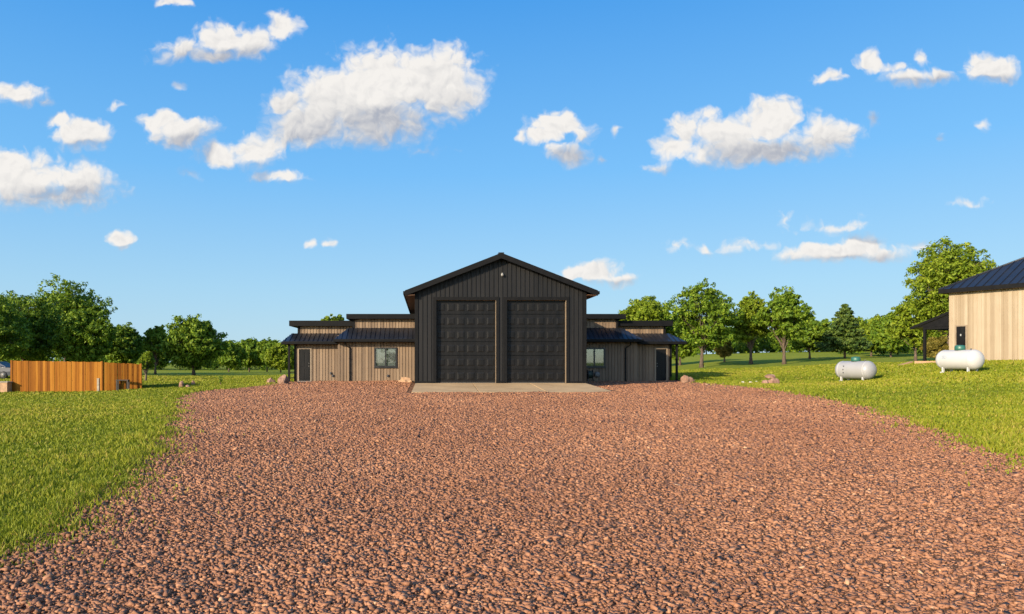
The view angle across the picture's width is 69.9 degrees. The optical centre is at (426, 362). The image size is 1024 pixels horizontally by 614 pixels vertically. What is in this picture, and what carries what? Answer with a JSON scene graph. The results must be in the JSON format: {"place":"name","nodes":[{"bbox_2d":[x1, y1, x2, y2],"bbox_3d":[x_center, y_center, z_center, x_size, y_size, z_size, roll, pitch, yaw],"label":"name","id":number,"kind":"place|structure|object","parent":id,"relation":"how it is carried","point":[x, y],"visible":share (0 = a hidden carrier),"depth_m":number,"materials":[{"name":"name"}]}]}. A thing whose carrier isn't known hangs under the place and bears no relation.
{"place":"outdoors","nodes":[
{"label":"outdoors","id":0,"kind":"place"},
{"bbox_2d":[412,383,609,392],"bbox_3d":[3.885,1.344,35.150,9.125,0.560,5.500,0,0,0],"label":"concrete apron","id":1,"kind":"object","parent":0,"point":[500,387],"visible":0.69,"depth_m":34.78,"materials":[{"name":"beige concrete"}]},
{"bbox_2d":[0,350,1023,605],"bbox_3d":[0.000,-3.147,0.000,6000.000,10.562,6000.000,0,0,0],"label":"ground","id":2,"kind":"structure","parent":0,"point":[741,360],"depth_m":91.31,"materials":[{"name":"green plant"}]},
{"bbox_2d":[0,361,9,378],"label":"parked car","id":3,"kind":"object","parent":2,"relation":"on","point":[4,369],"visible":0.45,"depth_m":59.13,"materials":[{"name":"grey paint"}]},
{"bbox_2d":[0,381,12,391],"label":"planter box","id":4,"kind":"object","parent":2,"relation":"on","point":[5,386],"visible":0.89,"depth_m":41.49,"materials":[{"name":"beige wood"}]},
{"bbox_2d":[0,294,35,361],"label":"broadleaf tree","id":5,"kind":"object","parent":2,"relation":"on","point":[10,328],"visible":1,"depth_m":66.23,"materials":[{"name":"green plant"}]},
{"bbox_2d":[0,290,64,360],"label":"broadleaf tree","id":6,"kind":"object","parent":2,"relation":"on","point":[42,327],"visible":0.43,"depth_m":73.02,"materials":[{"name":"green plant"}]},
{"bbox_2d":[29,273,117,361],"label":"broadleaf tree","id":7,"kind":"object","parent":2,"relation":"on","point":[71,301],"visible":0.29,"depth_m":85.34,"materials":[{"name":"green plant"}]},
{"bbox_2d":[10,360,141,391],"bbox_3d":[-21.945,0.850,45.110,10.432,1.966,6.330,0,0,0],"label":"wooden fence","id":8,"kind":"object","parent":2,"relation":"on","point":[44,376],"visible":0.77,"depth_m":41.98,"materials":[{"name":"orange wood"}]},
{"bbox_2d":[47,307,119,361],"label":"broadleaf tree","id":9,"kind":"object","parent":2,"relation":"on","point":[80,337],"visible":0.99,"depth_m":70.42,"materials":[{"name":"green plant"}]},
{"bbox_2d":[97,378,99,390],"bbox_3d":[-18.737,1.333,41.400,0.140,0.860,0.140,0,0,0],"label":"wooden post","id":10,"kind":"object","parent":2,"relation":"on","point":[98,384],"visible":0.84,"depth_m":41.34,"materials":[{"name":"beige wood"}]},
{"bbox_2d":[116,380,129,390],"bbox_3d":[-17.599,1.340,42.020,0.720,0.690,0.260,0,0,0],"label":"bench","id":11,"kind":"object","parent":2,"relation":"on","point":[117,384],"visible":0.91,"depth_m":41.93,"materials":[{"name":"grey paint"}]},
{"bbox_2d":[105,322,145,363],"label":"broadleaf tree","id":12,"kind":"object","parent":2,"relation":"on","point":[127,347],"visible":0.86,"depth_m":96.67,"materials":[{"name":"green plant"}]},
{"bbox_2d":[137,351,155,379],"bbox_3d":[-22.451,0.361,57.971,1.534,2.608,1.735,0,0,0],"label":"broadleaf tree","id":13,"kind":"object","parent":2,"relation":"on","point":[146,360],"visible":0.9,"depth_m":57.90,"materials":[{"name":"green plant"}]},
{"bbox_2d":[3,337,292,370],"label":"wood","id":14,"kind":"object","parent":2,"relation":"on","point":[104,359],"visible":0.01,"depth_m":180.05,"materials":[{"name":"green plant"}]},
{"bbox_2d":[142,324,170,373],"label":"broadleaf tree","id":15,"kind":"object","parent":2,"relation":"on","point":[153,338],"visible":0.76,"depth_m":91.80,"materials":[{"name":"green plant"}]},
{"bbox_2d":[160,314,229,374],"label":"broadleaf tree","id":16,"kind":"object","parent":2,"relation":"on","point":[193,343],"visible":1,"depth_m":78.03,"materials":[{"name":"green plant"}]},
{"bbox_2d":[217,340,247,371],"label":"broadleaf tree","id":17,"kind":"object","parent":2,"relation":"on","point":[232,357],"visible":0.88,"depth_m":120.71,"materials":[{"name":"green plant"}]},
{"bbox_2d":[237,338,262,371],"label":"broadleaf tree","id":18,"kind":"object","parent":2,"relation":"on","point":[249,345],"visible":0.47,"depth_m":128.54,"materials":[{"name":"green plant"}]},
{"bbox_2d":[250,339,277,371],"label":"broadleaf tree","id":19,"kind":"object","parent":2,"relation":"on","point":[257,354],"visible":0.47,"depth_m":124.64,"materials":[{"name":"green plant"}]},
{"bbox_2d":[262,342,293,372],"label":"broadleaf tree","id":20,"kind":"object","parent":2,"relation":"on","point":[275,356],"visible":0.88,"depth_m":102.35,"materials":[{"name":"green plant"}]},
{"bbox_2d":[277,374,288,383],"bbox_3d":[-8.772,1.048,44.446,0.691,0.635,0.763,0,0,30],"label":"rock","id":21,"kind":"object","parent":2,"relation":"on","point":[283,379],"visible":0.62,"depth_m":44.23,"materials":[{"name":"beige stone"}]},
{"bbox_2d":[320,314,343,320],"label":"broadleaf tree","id":22,"kind":"object","parent":2,"relation":"on","point":[339,317],"visible":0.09,"depth_m":95.58,"materials":[{"name":"green plant"}]},
{"bbox_2d":[281,252,686,382],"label":"workshop building","id":23,"kind":"structure","parent":2,"relation":"on","point":[500,317],"depth_m":37.60,"materials":[{"name":"black metal"}]},
{"bbox_2d":[298,348,311,381],"bbox_3d":[-7.946,0.183,47.245,0.905,2.283,0.210,0,0,0],"label":"door","id":24,"kind":"structure","parent":23,"relation":"in","point":[304,354],"depth_m":47.28,"materials":[{"name":"black paint"}]},
{"bbox_2d":[374,347,396,367],"bbox_3d":[-2.637,-0.310,46.835,1.510,1.325,0.470,0,0,0],"label":"window","id":25,"kind":"structure","parent":23,"relation":"in","point":[384,357],"depth_m":46.73,"materials":[{"name":"clear glass"}]},
{"bbox_2d":[433,297,498,382],"bbox_3d":[2.035,-1.153,37.523,3.396,4.437,0.355,0,0,0],"label":"garage door","id":26,"kind":"structure","parent":23,"relation":"in","point":[465,329],"depth_m":37.60,"materials":[{"name":"black paint"}]},
{"bbox_2d":[504,297,568,382],"bbox_3d":[5.661,-1.153,37.523,3.369,4.437,0.355,0,0,0],"label":"garage door","id":27,"kind":"structure","parent":23,"relation":"in","point":[536,329],"depth_m":37.60,"materials":[{"name":"black paint"}]},
{"bbox_2d":[587,348,605,367],"bbox_3d":[10.788,-0.296,46.835,1.472,1.297,0.470,0,0,0],"label":"window","id":28,"kind":"structure","parent":23,"relation":"in","point":[595,356],"depth_m":47.05,"materials":[{"name":"clear glass"}]},
{"bbox_2d":[654,348,667,380],"bbox_3d":[15.275,0.133,47.276,0.849,2.183,0.148,0,0,0],"label":"door","id":29,"kind":"structure","parent":23,"relation":"in","point":[660,354],"depth_m":47.28,"materials":[{"name":"black paint"}]},
{"bbox_2d":[618,295,670,327],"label":"broadleaf tree","id":30,"kind":"object","parent":2,"relation":"on","point":[646,308],"visible":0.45,"depth_m":86.45,"materials":[{"name":"green plant"}]},
{"bbox_2d":[666,315,700,365],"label":"broadleaf tree","id":31,"kind":"object","parent":2,"relation":"on","point":[686,350],"visible":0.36,"depth_m":88.76,"materials":[{"name":"green plant"}]},
{"bbox_2d":[661,278,743,367],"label":"broadleaf tree","id":32,"kind":"object","parent":2,"relation":"on","point":[719,316],"visible":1,"depth_m":73.72,"materials":[{"name":"green plant"}]},
{"bbox_2d":[714,339,733,361],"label":"broadleaf tree","id":33,"kind":"object","parent":2,"relation":"on","point":[724,350],"visible":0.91,"depth_m":83.48,"materials":[{"name":"green plant"}]},
{"bbox_2d":[732,291,769,363],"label":"broadleaf tree","id":34,"kind":"object","parent":2,"relation":"on","point":[745,331],"visible":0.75,"depth_m":79.36,"materials":[{"name":"green plant"}]},
{"bbox_2d":[765,374,775,377],"bbox_3d":[18.702,0.746,39.486,0.578,0.227,0.377,0,0,14],"label":"rock","id":35,"kind":"object","parent":2,"relation":"on","point":[769,376],"visible":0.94,"depth_m":39.38,"materials":[{"name":"beige stone"}]},
{"bbox_2d":[768,378,779,382],"bbox_3d":[18.368,1.012,38.463,0.620,0.371,0.437,0,0,5],"label":"rock","id":36,"kind":"object","parent":2,"relation":"on","point":[774,380],"visible":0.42,"depth_m":38.33,"materials":[{"name":"beige stone"}]},
{"bbox_2d":[750,285,815,363],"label":"broadleaf tree","id":37,"kind":"object","parent":2,"relation":"on","point":[784,316],"visible":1,"depth_m":75.33,"materials":[{"name":"green plant"}]},
{"bbox_2d":[790,316,831,358],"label":"broadleaf tree","id":38,"kind":"object","parent":2,"relation":"on","point":[816,329],"visible":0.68,"depth_m":88.87,"materials":[{"name":"green plant"}]},
{"bbox_2d":[694,317,936,355],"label":"wood","id":39,"kind":"object","parent":2,"relation":"on","point":[768,344],"visible":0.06,"depth_m":162.64,"materials":[{"name":"green plant"}]},
{"bbox_2d":[813,304,872,357],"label":"conifer tree","id":40,"kind":"object","parent":2,"relation":"on","point":[843,335],"visible":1,"depth_m":85.10,"materials":[{"name":"green plant"}]},
{"bbox_2d":[835,357,876,380],"bbox_3d":[22.812,0.368,38.597,0.978,1.355,2.100,0,0,-22],"label":"propane tank","id":41,"kind":"object","parent":2,"relation":"on","point":[855,368],"visible":0.98,"depth_m":38.23,"materials":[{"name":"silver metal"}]},
{"bbox_2d":[854,314,885,356],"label":"broadleaf tree","id":42,"kind":"object","parent":2,"relation":"on","point":[865,327],"visible":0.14,"depth_m":102.95,"materials":[{"name":"green plant"}]},
{"bbox_2d":[866,313,909,356],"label":"broadleaf tree","id":43,"kind":"object","parent":2,"relation":"on","point":[879,337],"visible":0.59,"depth_m":96.86,"materials":[{"name":"green plant"}]},
{"bbox_2d":[884,294,931,360],"bbox_3d":[43.223,-3.045,64.174,4.635,6.309,4.174,0,0,0],"label":"broadleaf tree","id":44,"kind":"object","parent":2,"relation":"on","point":[900,330],"visible":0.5,"depth_m":63.62,"materials":[{"name":"green plant"}]},
{"bbox_2d":[919,335,948,358],"bbox_3d":[39.092,-0.988,55.903,2.100,2.230,1.831,0,0,0],"label":"broadleaf tree","id":45,"kind":"object","parent":2,"relation":"on","point":[936,346],"visible":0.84,"depth_m":55.44,"materials":[{"name":"green plant"}]},
{"bbox_2d":[900,236,998,345],"bbox_3d":[43.167,-5.132,59.786,7.106,10.532,7.464,0,0,0],"label":"broadleaf tree","id":46,"kind":"object","parent":2,"relation":"on","point":[944,267],"visible":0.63,"depth_m":58.79,"materials":[{"name":"green plant"}]},
{"bbox_2d":[935,345,984,372],"bbox_3d":[25.714,-0.164,35.000,0.966,1.355,2.100,0,0,-16],"label":"propane tank","id":47,"kind":"object","parent":2,"relation":"on","point":[959,357],"visible":0.96,"depth_m":34.66,"materials":[{"name":"white metal"}]},
{"bbox_2d":[910,257,1023,363],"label":"barn","id":48,"kind":"structure","parent":2,"relation":"on","point":[984,315],"depth_m":41.96,"materials":[{"name":"beige wood"}]},
{"bbox_2d":[955,325,966,349],"bbox_3d":[31.699,-1.120,43.017,0.080,2.200,0.650,0,0,-28],"label":"door","id":49,"kind":"structure","parent":48,"relation":"in","point":[960,330],"depth_m":43.00,"materials":[{"name":"black paint"}]},
{"bbox_2d":[0,380,1023,613],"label":"driveway","id":50,"kind":"structure","parent":0,"point":[516,563],"depth_m":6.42,"materials":[{"name":"brown gravel"}]},
{"bbox_2d":[398,377,414,382],"bbox_3d":[-1.252,1.089,44.568,0.868,0.404,1.532,0,0,-33],"label":"rock","id":51,"kind":"object","parent":50,"relation":"on","point":[405,379],"visible":0.61,"depth_m":44.31,"materials":[{"name":"beige stone"}]},
{"bbox_2d":[587,370,596,381],"bbox_3d":[10.504,0.864,45.827,0.606,0.783,1.094,0,0,-39],"label":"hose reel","id":52,"kind":"object","parent":50,"relation":"on","point":[590,374],"visible":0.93,"depth_m":45.80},
{"bbox_2d":[680,375,689,382],"bbox_3d":[15.144,0.992,42.444,0.489,0.522,0.548,0,0,-20],"label":"rock","id":53,"kind":"object","parent":50,"relation":"on","point":[684,379],"visible":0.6,"depth_m":42.27,"materials":[{"name":"beige stone"}]},
{"bbox_2d":[0,0,1023,361],"label":"sky","id":54,"kind":"structure","parent":0,"point":[252,168],"materials":[{"name":"blue"}]}
]}

